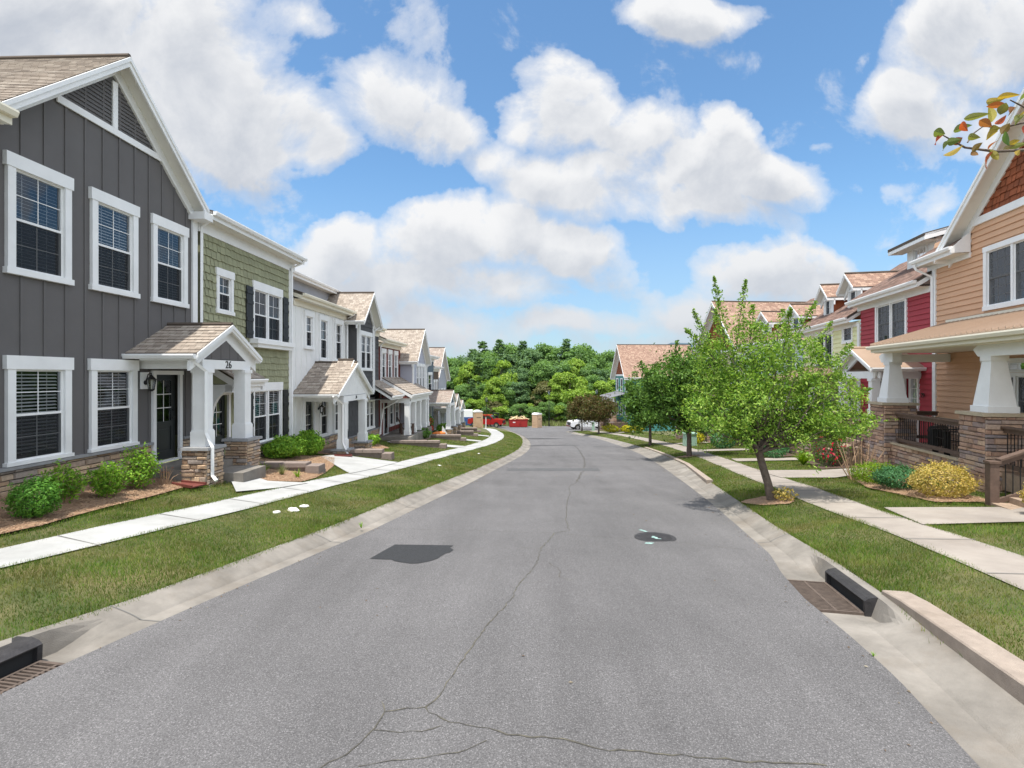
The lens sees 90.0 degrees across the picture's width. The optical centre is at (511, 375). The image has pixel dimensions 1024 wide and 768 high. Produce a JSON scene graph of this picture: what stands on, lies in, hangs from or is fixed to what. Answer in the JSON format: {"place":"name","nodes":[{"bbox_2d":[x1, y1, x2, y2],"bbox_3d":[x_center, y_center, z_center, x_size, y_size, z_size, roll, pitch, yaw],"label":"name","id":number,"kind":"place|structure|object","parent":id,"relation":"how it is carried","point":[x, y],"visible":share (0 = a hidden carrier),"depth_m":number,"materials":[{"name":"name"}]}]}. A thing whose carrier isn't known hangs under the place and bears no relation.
{"place":"outdoors","nodes":[
{"label":"outdoors","id":0,"kind":"place"},
{"bbox_2d":[0,425,490,547],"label":"lawn","id":1,"kind":"structure","parent":0,"point":[50,524],"depth_m":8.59,"materials":[{"name":"plant"}]},
{"bbox_2d":[0,101,19,124],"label":"townhouse","id":2,"kind":"structure","parent":1,"relation":"on","point":[8,113],"depth_m":7.32,"materials":[{"name":"beige"}]},
{"bbox_2d":[0,478,181,533],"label":"mulch bed","id":3,"kind":"object","parent":1,"relation":"on","point":[42,518],"visible":0.37,"depth_m":8.06,"materials":[{"name":"brown wood"}]},
{"bbox_2d":[1,473,64,518],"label":"round shrub","id":4,"kind":"object","parent":3,"relation":"on","point":[43,503],"visible":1,"depth_m":7.14,"materials":[{"name":"green plant"}]},
{"bbox_2d":[40,458,91,503],"bbox_3d":[-7.115,1.658,8.141,0.668,0.750,0.522,0,0,15],"label":"leafy shrub","id":5,"kind":"object","parent":3,"relation":"on","point":[70,486],"visible":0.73,"depth_m":8.11,"materials":[{"name":"green plant"}]},
{"bbox_2d":[84,459,136,497],"bbox_3d":[-6.881,1.774,8.817,0.616,0.664,0.732,0,0,32],"label":"leafy shrub","id":6,"kind":"object","parent":3,"relation":"on","point":[107,480],"visible":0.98,"depth_m":8.72,"materials":[{"name":"green plant"}]},
{"bbox_2d":[118,442,162,488],"bbox_3d":[-7.006,1.692,9.702,0.709,0.912,0.805,0,0,0],"label":"leafy shrub","id":7,"kind":"object","parent":3,"relation":"on","point":[144,472],"visible":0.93,"depth_m":9.61,"materials":[{"name":"green plant"}]},
{"bbox_2d":[0,53,265,496],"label":"townhouse","id":8,"kind":"structure","parent":1,"relation":"on","point":[111,346],"depth_m":9.96,"materials":[{"name":"grey wood"}]},
{"bbox_2d":[2,150,74,285],"bbox_3d":[-8.205,-2.595,8.657,0.580,1.930,1.190,0,0,2],"label":"window","id":9,"kind":"structure","parent":8,"relation":"in","point":[37,197],"depth_m":8.74,"materials":[{"name":"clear glass"}]},
{"bbox_2d":[2,355,74,467],"bbox_3d":[-8.205,0.555,8.657,0.580,1.770,1.190,0,0,2],"label":"window","id":10,"kind":"structure","parent":8,"relation":"in","point":[37,389],"depth_m":8.70,"materials":[{"name":"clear glass"}]},
{"bbox_2d":[87,358,139,452],"bbox_3d":[-8.151,0.555,10.201,0.580,1.770,1.190,0,0,2],"label":"window","id":11,"kind":"structure","parent":8,"relation":"in","point":[113,383],"depth_m":10.29,"materials":[{"name":"white glass"}]},
{"bbox_2d":[88,186,140,298],"bbox_3d":[-8.150,-2.595,10.221,0.580,1.930,1.190,0,0,2],"label":"window","id":12,"kind":"structure","parent":8,"relation":"in","point":[114,221],"depth_m":10.32,"materials":[{"name":"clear glass"}]},
{"bbox_2d":[157,375,174,460],"bbox_3d":[-8.042,0.940,11.689,0.316,1.939,0.752,0,0,2],"label":"door","id":13,"kind":"structure","parent":8,"relation":"in","point":[165,383],"depth_m":11.91,"materials":[{"name":"black glass"}]},
{"bbox_2d":[150,213,189,308],"bbox_3d":[-8.096,-2.595,11.781,0.580,1.930,1.190,0,0,2],"label":"window","id":14,"kind":"structure","parent":8,"relation":"in","point":[169,239],"depth_m":11.91,"materials":[{"name":"white glass"}]},
{"bbox_2d":[175,209,307,457],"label":"townhouse","id":15,"kind":"structure","parent":1,"relation":"on","point":[248,282],"depth_m":15.27,"materials":[{"name":"green wood"}]},
{"bbox_2d":[213,395,224,453],"bbox_3d":[-7.972,1.510,13.658,0.316,1.999,0.732,0,0,2],"label":"door","id":16,"kind":"structure","parent":15,"relation":"in","point":[219,412],"depth_m":13.96,"materials":[{"name":"black glass"}]},
{"bbox_2d":[214,267,234,315],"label":"window","id":17,"kind":"structure","parent":15,"relation":"in","point":[224,301],"depth_m":13.97,"materials":[{"name":"white glass"}]},
{"bbox_2d":[252,280,282,341],"bbox_3d":[-7.940,-1.990,16.162,0.580,1.740,1.830,0,0,2],"label":"window","id":18,"kind":"structure","parent":15,"relation":"in","point":[267,307],"depth_m":16.36,"materials":[{"name":"white glass"}]},
{"bbox_2d":[253,382,282,442],"bbox_3d":[-7.940,1.140,16.162,0.580,1.880,1.830,0,0,2],"label":"window","id":19,"kind":"structure","parent":15,"relation":"in","point":[267,403],"depth_m":16.41,"materials":[{"name":"white glass"}]},
{"bbox_2d":[232,478,305,490],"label":"garden path","id":20,"kind":"structure","parent":1,"relation":"on","point":[258,483],"depth_m":11.21,"materials":[{"name":"concrete"}]},
{"bbox_2d":[259,461,325,474],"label":"garden wall","id":21,"kind":"structure","parent":1,"relation":"on","point":[310,467],"depth_m":13.61,"materials":[{"name":"stone"}]},
{"bbox_2d":[259,454,333,481],"bbox_3d":[-6.350,2.541,14.775,2.800,0.524,6.050,0,0,0],"label":"mulch bed","id":22,"kind":"object","parent":1,"relation":"on","point":[292,474],"visible":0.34,"depth_m":13.26,"materials":[{"name":"brown wood"}]},
{"bbox_2d":[260,434,307,458],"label":"laurel shrub","id":23,"kind":"object","parent":22,"relation":"on","point":[278,447],"visible":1,"depth_m":15.83,"materials":[{"name":"green plant"}]},
{"bbox_2d":[295,428,328,455],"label":"laurel shrub","id":24,"kind":"object","parent":22,"relation":"on","point":[316,441],"visible":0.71,"depth_m":17.43,"materials":[{"name":"green plant"}]},
{"bbox_2d":[293,292,404,443],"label":"townhouse","id":25,"kind":"structure","parent":1,"relation":"on","point":[365,326],"depth_m":24.33,"materials":[{"name":"grey wood"}]},
{"bbox_2d":[361,330,372,370],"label":"window","id":26,"kind":"structure","parent":25,"relation":"in","point":[366,337],"depth_m":24.26,"materials":[{"name":"white glass"}]},
{"bbox_2d":[367,397,374,429],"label":"window","id":27,"kind":"structure","parent":25,"relation":"in","point":[370,403],"depth_m":26.74,"materials":[{"name":"white glass"}]},
{"bbox_2d":[323,449,394,459],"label":"garden wall","id":28,"kind":"structure","parent":1,"relation":"on","point":[376,453],"depth_m":18.76,"materials":[{"name":"stone"}]},
{"bbox_2d":[378,333,432,441],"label":"townhouse","id":29,"kind":"structure","parent":1,"relation":"on","point":[415,399],"depth_m":29.99,"materials":[{"name":"wood"}]},
{"bbox_2d":[379,329,431,435],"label":"townhouse","id":30,"kind":"structure","parent":1,"relation":"on","point":[415,362],"depth_m":33.87,"materials":[{"name":"beige"}]},
{"bbox_2d":[390,440,446,448],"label":"garden wall","id":31,"kind":"structure","parent":1,"relation":"on","point":[431,443],"depth_m":26.46,"materials":[{"name":"stone"}]},
{"bbox_2d":[427,354,457,433],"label":"townhouse","id":32,"kind":"structure","parent":1,"relation":"on","point":[447,399],"depth_m":39.03,"materials":[{"name":"grey wood"}]},
{"bbox_2d":[429,347,465,426],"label":"townhouse","id":33,"kind":"structure","parent":1,"relation":"on","point":[443,374],"depth_m":49.64,"materials":[{"name":"grey glass"}]},
{"bbox_2d":[433,364,461,430],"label":"townhouse","id":34,"kind":"structure","parent":1,"relation":"on","point":[436,368],"depth_m":44.31,"materials":[{"name":"grey wood"}]},
{"bbox_2d":[0,428,503,567],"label":"pavement","id":35,"kind":"structure","parent":0,"point":[34,550],"depth_m":8.09,"materials":[{"name":"concrete"}]},
{"bbox_2d":[57,430,1023,621],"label":"pavement joint","id":36,"kind":"object","parent":35,"relation":"on","point":[497,468],"visible":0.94,"depth_m":9.54,"materials":[{"name":"grey concrete"}]},
{"bbox_2d":[321,455,396,472],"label":"garden path","id":37,"kind":"structure","parent":0,"point":[350,464],"depth_m":16.71,"materials":[{"name":"concrete"}]},
{"bbox_2d":[0,426,979,767],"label":"road","id":38,"kind":"structure","parent":0,"point":[658,650],"depth_m":4.18,"materials":[{"name":"grey asphalt"}]},
{"bbox_2d":[0,428,530,662],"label":"kerb","id":39,"kind":"structure","parent":38,"relation":"on","point":[70,640],"depth_m":5.88,"materials":[{"name":"concrete"}]},
{"bbox_2d":[0,636,64,693],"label":"storm drain","id":40,"kind":"object","parent":39,"relation":"on","point":[21,661],"visible":0.48,"depth_m":4.17,"materials":[{"name":"metal"}]},
{"bbox_2d":[370,544,452,563],"bbox_3d":[-1.398,2.551,7.399,0.987,0.077,1.038,0,0,12],"label":"asphalt patch","id":41,"kind":"object","parent":38,"relation":"on","point":[410,554],"visible":1,"depth_m":7.35,"materials":[{"name":"grey asphalt"}]},
{"bbox_2d":[468,414,505,427],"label":"pickup truck","id":42,"kind":"object","parent":38,"relation":"on","point":[490,419],"visible":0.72,"depth_m":81.48,"materials":[{"name":"red paint"}]},
{"bbox_2d":[507,438,605,470],"bbox_3d":[3.468,4.651,33.146,6.029,2.223,28.202,0,0,3],"label":"tar joint","id":43,"kind":"object","parent":38,"relation":"on","point":[553,469],"visible":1,"depth_m":19.63,"materials":[{"name":"grey asphalt"}]},
{"bbox_2d":[320,447,826,767],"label":"crack","id":44,"kind":"object","parent":38,"relation":"on","point":[426,706],"visible":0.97,"depth_m":3.27,"materials":[{"name":"grey asphalt"}]},
{"bbox_2d":[634,532,675,541],"bbox_3d":[2.330,2.637,8.330,0.660,0.033,0.660,0,-3,0],"label":"manhole","id":45,"kind":"object","parent":38,"relation":"on","point":[652,536],"visible":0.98,"depth_m":8.32,"materials":[{"name":"metal"}]},
{"bbox_2d":[567,430,1023,767],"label":"kerb","id":46,"kind":"structure","parent":38,"relation":"on","point":[976,713],"depth_m":4.23,"materials":[{"name":"concrete"}]},
{"bbox_2d":[787,568,881,616],"bbox_3d":[3.643,2.439,5.828,0.770,0.228,1.019,0,-4,11],"label":"storm drain","id":47,"kind":"object","parent":46,"relation":"on","point":[825,597],"visible":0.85,"depth_m":5.73,"materials":[{"name":"metal"}]},
{"bbox_2d":[0,414,1019,640],"bbox_3d":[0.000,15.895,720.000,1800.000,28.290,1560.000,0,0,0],"label":"ground","id":48,"kind":"structure","parent":0,"point":[355,480],"depth_m":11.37,"materials":[{"name":"green plant"}]},
{"bbox_2d":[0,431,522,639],"bbox_3d":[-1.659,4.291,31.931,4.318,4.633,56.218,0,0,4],"label":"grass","id":49,"kind":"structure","parent":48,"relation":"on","point":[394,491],"depth_m":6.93,"materials":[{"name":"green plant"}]},
{"bbox_2d":[225,270,373,453],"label":"townhouse","id":50,"kind":"structure","parent":48,"relation":"on","point":[330,381],"depth_m":19.59,"materials":[{"name":"white wood"}]},
{"bbox_2d":[303,310,314,349],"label":"window","id":51,"kind":"structure","parent":50,"relation":"in","point":[309,316],"depth_m":19.25,"materials":[{"name":"white glass"}]},
{"bbox_2d":[318,314,329,360],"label":"window","id":52,"kind":"structure","parent":50,"relation":"in","point":[323,321],"depth_m":20.66,"materials":[{"name":"white glass"}]},
{"bbox_2d":[319,402,329,436],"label":"window","id":53,"kind":"structure","parent":50,"relation":"in","point":[324,417],"depth_m":20.76,"materials":[{"name":"white glass"}]},
{"bbox_2d":[334,319,343,360],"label":"window","id":54,"kind":"structure","parent":50,"relation":"in","point":[338,324],"depth_m":22.23,"materials":[{"name":"white glass"}]},
{"bbox_2d":[454,383,474,402],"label":"woodland tree","id":55,"kind":"object","parent":48,"relation":"on","point":[461,391],"visible":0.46,"depth_m":99.01,"materials":[{"name":"green plant"}]},
{"bbox_2d":[453,361,484,389],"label":"woodland tree","id":56,"kind":"object","parent":48,"relation":"on","point":[465,370],"visible":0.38,"depth_m":108.47,"materials":[{"name":"green plant"}]},
{"bbox_2d":[466,357,489,390],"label":"pine tree","id":57,"kind":"object","parent":48,"relation":"on","point":[476,364],"visible":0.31,"depth_m":108.64,"materials":[{"name":"green plant"}]},
{"bbox_2d":[480,376,513,411],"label":"woodland tree","id":58,"kind":"object","parent":48,"relation":"on","point":[494,382],"visible":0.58,"depth_m":98.20,"materials":[{"name":"green plant"}]},
{"bbox_2d":[477,359,521,405],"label":"woodland tree","id":59,"kind":"object","parent":48,"relation":"on","point":[503,365],"visible":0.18,"depth_m":107.70,"materials":[{"name":"green plant"}]},
{"bbox_2d":[492,381,517,421],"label":"woodland tree","id":60,"kind":"object","parent":48,"relation":"on","point":[505,393],"visible":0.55,"depth_m":99.10,"materials":[{"name":"green plant"}]},
{"bbox_2d":[506,381,530,407],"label":"woodland tree","id":61,"kind":"object","parent":48,"relation":"on","point":[519,389],"visible":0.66,"depth_m":100.67,"materials":[{"name":"green plant"}]},
{"bbox_2d":[510,403,528,417],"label":"woodland tree","id":62,"kind":"object","parent":48,"relation":"on","point":[520,408],"visible":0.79,"depth_m":92.96,"materials":[{"name":"green plant"}]},
{"bbox_2d":[514,366,533,396],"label":"woodland tree","id":63,"kind":"object","parent":48,"relation":"on","point":[522,374],"visible":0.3,"depth_m":107.82,"materials":[{"name":"green plant"}]},
{"bbox_2d":[511,347,542,370],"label":"woodland tree","id":64,"kind":"object","parent":48,"relation":"on","point":[525,361],"visible":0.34,"depth_m":120.09,"materials":[{"name":"green plant"}]},
{"bbox_2d":[528,360,556,399],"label":"woodland tree","id":65,"kind":"object","parent":48,"relation":"on","point":[544,370],"visible":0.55,"depth_m":106.59,"materials":[{"name":"green plant"}]},
{"bbox_2d":[528,381,558,421],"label":"woodland tree","id":66,"kind":"object","parent":48,"relation":"on","point":[543,387],"visible":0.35,"depth_m":99.92,"materials":[{"name":"green plant"}]},
{"bbox_2d":[542,372,578,412],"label":"woodland tree","id":67,"kind":"object","parent":48,"relation":"on","point":[553,395],"visible":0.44,"depth_m":97.89,"materials":[{"name":"green plant"}]},
{"bbox_2d":[550,371,592,419],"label":"woodland tree","id":68,"kind":"object","parent":48,"relation":"on","point":[567,394],"visible":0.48,"depth_m":97.80,"materials":[{"name":"green plant"}]},
{"bbox_2d":[560,343,599,365],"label":"woodland tree","id":69,"kind":"object","parent":48,"relation":"on","point":[585,358],"visible":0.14,"depth_m":119.96,"materials":[{"name":"green plant"}]},
{"bbox_2d":[593,350,614,369],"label":"woodland tree","id":70,"kind":"object","parent":48,"relation":"on","point":[605,358],"visible":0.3,"depth_m":121.27,"materials":[{"name":"green plant"}]},
{"bbox_2d":[600,344,691,436],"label":"townhouse","id":71,"kind":"structure","parent":48,"relation":"on","point":[627,358],"depth_m":58.83,"materials":[{"name":"beige wood"}]},
{"bbox_2d":[0,0,1023,358],"label":"sky","id":72,"kind":"structure","parent":0,"point":[549,172],"materials":[{"name":"blue"}]},
{"bbox_2d":[573,430,1023,660],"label":"verge","id":73,"kind":"structure","parent":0,"point":[1020,602],"depth_m":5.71,"materials":[{"name":"plant"}]},
{"bbox_2d":[564,393,598,430],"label":"street tree","id":74,"kind":"object","parent":73,"relation":"on","point":[574,405],"visible":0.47,"depth_m":61.53,"materials":[{"name":"brown plant"}]},
{"bbox_2d":[576,392,620,433],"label":"street tree","id":75,"kind":"object","parent":73,"relation":"on","point":[595,411],"visible":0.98,"depth_m":52.10,"materials":[{"name":"brown plant"}]},
{"bbox_2d":[612,360,671,445],"bbox_3d":[8.911,1.850,33.933,4.721,5.829,3.883,0,0,0],"label":"street tree","id":76,"kind":"object","parent":73,"relation":"on","point":[632,406],"visible":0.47,"depth_m":33.64,"materials":[{"name":"green plant"}]},
{"bbox_2d":[644,447,712,483],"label":"kerb wall","id":77,"kind":"structure","parent":73,"relation":"on","point":[706,479],"depth_m":18.49,"materials":[{"name":"beige concrete"}]},
{"bbox_2d":[742,496,793,504],"bbox_3d":[5.419,2.618,10.776,1.003,0.165,0.998,0,0,-43],"label":"mulch ring","id":78,"kind":"object","parent":73,"relation":"on","point":[762,500],"visible":0.74,"depth_m":10.70,"materials":[{"name":"brown wood"}]},
{"bbox_2d":[659,276,897,499],"bbox_3d":[5.376,0.343,10.914,3.953,4.865,3.651,0,0,-32],"label":"street tree","id":79,"kind":"object","parent":78,"relation":"on","point":[799,425],"visible":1,"depth_m":10.59,"materials":[{"name":"green plant"}]},
{"bbox_2d":[882,590,1023,704],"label":"kerb wall","id":80,"kind":"structure","parent":73,"relation":"on","point":[1001,667],"depth_m":4.08,"materials":[{"name":"beige concrete"}]},
{"bbox_2d":[933,92,1023,168],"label":"overhanging tree","id":81,"kind":"object","parent":73,"relation":"on","point":[1011,146],"visible":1,"depth_m":2.05,"materials":[{"name":"green plant"}]},
{"bbox_2d":[588,430,1023,589],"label":"pavement","id":82,"kind":"structure","parent":0,"point":[1001,563],"depth_m":7.69,"materials":[{"name":"grey concrete"}]},
{"bbox_2d":[597,430,1023,555],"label":"lawn","id":83,"kind":"structure","parent":0,"point":[845,479],"depth_m":10.07,"materials":[{"name":"plant"}]},
{"bbox_2d":[675,301,804,443],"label":"townhouse","id":84,"kind":"structure","parent":83,"relation":"on","point":[765,306],"depth_m":36.16,"materials":[{"name":"wood"}]},
{"bbox_2d":[715,298,823,446],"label":"townhouse","id":85,"kind":"structure","parent":83,"relation":"on","point":[769,316],"depth_m":28.68,"materials":[{"name":"beige glass"}]},
{"bbox_2d":[807,461,856,468],"bbox_3d":[10.559,2.962,17.135,1.261,0.265,2.862,0,0,14],"label":"mulch bed","id":86,"kind":"object","parent":83,"relation":"on","point":[824,467],"visible":0.48,"depth_m":16.52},
{"bbox_2d":[812,428,847,465],"bbox_3d":[10.263,2.292,16.730,1.029,1.418,1.034,0,0,0],"label":"rose bush","id":87,"kind":"object","parent":86,"relation":"on","point":[820,457],"visible":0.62,"depth_m":16.56,"materials":[{"name":"green plant"}]},
{"bbox_2d":[764,261,929,456],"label":"townhouse","id":88,"kind":"structure","parent":83,"relation":"on","point":[832,298],"depth_m":22.30,"materials":[{"name":"wood"}]},
{"bbox_2d":[815,331,833,373],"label":"window","id":89,"kind":"structure","parent":88,"relation":"in","point":[829,346],"depth_m":23.23,"materials":[{"name":"white glass"}]},
{"bbox_2d":[834,440,884,480],"bbox_3d":[8.842,2.159,13.069,0.991,1.066,1.072,0,0,43],"label":"bare stem shrub","id":90,"kind":"object","parent":83,"relation":"on","point":[848,470],"visible":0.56,"depth_m":13.11,"materials":[{"name":"brown plant"}]},
{"bbox_2d":[815,226,948,467],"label":"townhouse","id":91,"kind":"structure","parent":83,"relation":"on","point":[896,304],"depth_m":16.92,"materials":[{"name":"red wood"}]},
{"bbox_2d":[874,296,907,341],"bbox_3d":[13.139,-1.870,17.752,0.130,1.500,2.150,0,0,12],"label":"window","id":92,"kind":"structure","parent":91,"relation":"in","point":[891,318],"depth_m":17.72,"materials":[{"name":"white glass"}]},
{"bbox_2d":[858,480,984,501],"bbox_3d":[8.737,2.471,11.497,1.382,0.335,4.069,0,0,15],"label":"mulch bed","id":93,"kind":"object","parent":83,"relation":"on","point":[925,498],"visible":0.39,"depth_m":10.10,"materials":[{"name":"brown wood"}]},
{"bbox_2d":[846,459,895,484],"bbox_3d":[8.630,2.301,12.145,1.203,0.647,1.013,0,0,-20],"label":"clipped shrub","id":94,"kind":"object","parent":93,"relation":"on","point":[863,475],"visible":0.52,"depth_m":12.13,"materials":[{"name":"green plant"}]},
{"bbox_2d":[867,462,931,489],"bbox_3d":[8.477,2.221,11.230,1.167,0.658,1.039,0,0,-12],"label":"juniper shrub","id":95,"kind":"object","parent":93,"relation":"on","point":[882,478],"visible":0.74,"depth_m":11.14,"materials":[{"name":"green plant"}]},
{"bbox_2d":[905,459,983,498],"bbox_3d":[8.584,2.051,10.182,1.227,0.815,1.229,0,0,35],"label":"golden shrub","id":96,"kind":"object","parent":93,"relation":"on","point":[931,486],"visible":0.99,"depth_m":9.96,"materials":[{"name":"yellow plant"}]},
{"bbox_2d":[866,88,1023,509],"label":"townhouse","id":97,"kind":"structure","parent":83,"relation":"on","point":[971,338],"depth_m":12.66,"materials":[{"name":"brown wood"}]},
{"bbox_2d":[931,428,959,455],"bbox_3d":[11.110,1.450,12.691,0.940,1.000,0.760,0,0,19],"label":"porch chair","id":98,"kind":"object","parent":97,"relation":"on","point":[943,438],"visible":0.2,"depth_m":12.89,"materials":[{"name":"black metal"}]},
{"bbox_2d":[980,358,1023,371],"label":"window","id":99,"kind":"structure","parent":97,"relation":"in","point":[1014,364],"depth_m":12.05,"materials":[{"name":"glass"}]},
{"bbox_2d":[982,233,1023,310],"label":"window","id":100,"kind":"structure","parent":97,"relation":"in","point":[1003,261],"depth_m":12.44,"materials":[{"name":"white glass"}]},
{"bbox_2d":[1010,373,1023,412],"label":"window","id":101,"kind":"structure","parent":97,"relation":"in","point":[1017,379],"depth_m":11.97,"materials":[{"name":"white glass"}]},
{"bbox_2d":[885,507,1023,523],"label":"garden path","id":102,"kind":"structure","parent":83,"relation":"on","point":[934,515],"depth_m":8.42,"materials":[{"name":"grey concrete"}]},
{"bbox_2d":[758,468,869,477],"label":"garden path","id":103,"kind":"structure","parent":0,"point":[809,473],"depth_m":14.84,"materials":[{"name":"beige concrete"}]},
{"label":"mulch bed","id":104,"kind":"structure","parent":0,"visible":0},
{"bbox_2d":[0,437,984,533],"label":"pine straw","id":105,"kind":"object","parent":104,"relation":"on","point":[379,445],"visible":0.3,"depth_m":9.76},
{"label":"mulch ring","id":106,"kind":"structure","parent":0,"visible":0},
{"bbox_2d":[608,332,748,455],"bbox_3d":[7.993,0.917,23.600,5.703,5.914,5.125,0,0,-31],"label":"street tree","id":107,"kind":"object","parent":106,"relation":"on","point":[676,369],"visible":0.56,"depth_m":23.27,"materials":[{"name":"green plant"}]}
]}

